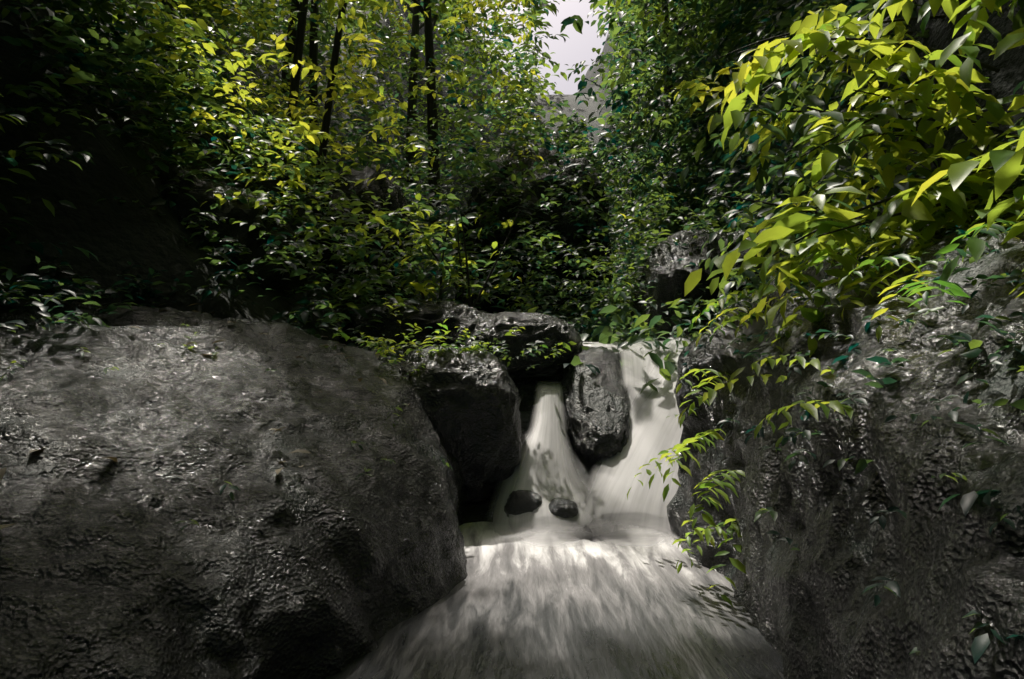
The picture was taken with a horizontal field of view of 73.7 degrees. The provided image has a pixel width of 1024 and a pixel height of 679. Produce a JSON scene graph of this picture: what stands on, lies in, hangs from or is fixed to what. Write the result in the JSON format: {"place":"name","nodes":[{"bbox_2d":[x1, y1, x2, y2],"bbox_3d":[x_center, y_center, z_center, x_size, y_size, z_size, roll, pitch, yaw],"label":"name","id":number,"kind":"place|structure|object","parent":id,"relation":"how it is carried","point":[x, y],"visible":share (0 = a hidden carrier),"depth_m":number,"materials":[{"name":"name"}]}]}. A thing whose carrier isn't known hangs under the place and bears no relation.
{"place":"outdoors","nodes":[
{"label":"outdoors","id":0,"kind":"place"},
{"bbox_2d":[0,0,1023,442],"bbox_3d":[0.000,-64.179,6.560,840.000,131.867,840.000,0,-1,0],"label":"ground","id":1,"kind":"structure","parent":0,"point":[112,234],"depth_m":5.27,"materials":[{"name":"soil"}]},
{"bbox_2d":[0,292,467,678],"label":"boulder","id":2,"kind":"object","parent":1,"relation":"on","point":[323,562],"visible":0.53,"depth_m":2.74,"materials":[{"name":"grey stone"}]},
{"bbox_2d":[0,298,411,528],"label":"fallen leaves","id":3,"kind":"object","parent":2,"relation":"on","point":[3,470],"visible":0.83,"depth_m":3.12,"materials":[{"name":"green plant"}]},
{"bbox_2d":[154,142,783,346],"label":"rocks","id":4,"kind":"object","parent":1,"relation":"on","point":[670,276],"visible":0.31,"depth_m":7.02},
{"bbox_2d":[580,331,622,345],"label":"stream","id":5,"kind":"structure","parent":4,"relation":"on","point":[590,342],"depth_m":7.12,"materials":[{"name":"liquid"}]},
{"bbox_2d":[341,332,671,527],"bbox_3d":[0.700,0.780,6.939,4.606,1.838,6.123,0,-1,0],"label":"waterfall rock","id":6,"kind":"object","parent":1,"relation":"on","point":[587,476],"visible":0.03,"depth_m":4.75,"materials":[{"name":"grey stone"}]},
{"bbox_2d":[399,312,629,530],"bbox_3d":[-0.005,0.586,5.342,1.817,1.666,2.037,0,-1,0],"label":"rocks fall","id":7,"kind":"object","parent":6,"relation":"on","point":[471,401],"visible":0.73,"depth_m":4.75,"materials":[{"name":"grey stone"}]},
{"bbox_2d":[499,341,691,528],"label":"waterfall","id":8,"kind":"structure","parent":6,"relation":"on","point":[544,470],"depth_m":4.79,"materials":[{"name":"white liquid"}]},
{"bbox_2d":[0,0,1023,663],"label":"leaves","id":9,"kind":"object","parent":1,"relation":"on","point":[652,198],"visible":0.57,"depth_m":7.41,"materials":[{"name":"teal plant"}]},
{"bbox_2d":[109,0,1023,606],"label":"tree foliage","id":10,"kind":"object","parent":1,"relation":"on","point":[917,202],"visible":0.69,"depth_m":3.75,"materials":[{"name":"green plant"}]},
{"bbox_2d":[163,0,1018,306],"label":"trunks and branches","id":11,"kind":"object","parent":1,"relation":"on","point":[297,44],"visible":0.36,"depth_m":8.87,"materials":[{"name":"brown plant"}]},
{"bbox_2d":[188,0,743,137],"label":"tree crowns","id":12,"kind":"object","parent":11,"relation":"on","point":[444,10],"visible":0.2,"depth_m":18.02,"materials":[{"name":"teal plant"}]},
{"bbox_2d":[667,133,1023,678],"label":"rock wall","id":13,"kind":"structure","parent":1,"relation":"on","point":[816,613],"depth_m":2.23,"materials":[{"name":"grey stone"}]},
{"bbox_2d":[466,0,610,94],"label":"sky","id":14,"kind":"structure","parent":0,"point":[577,48],"materials":[{"name":"white"}]},
{"bbox_2d":[322,522,784,678],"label":"stream pool","id":15,"kind":"structure","parent":0,"point":[618,601],"depth_m":2.99,"materials":[{"name":"liquid"}]}
]}

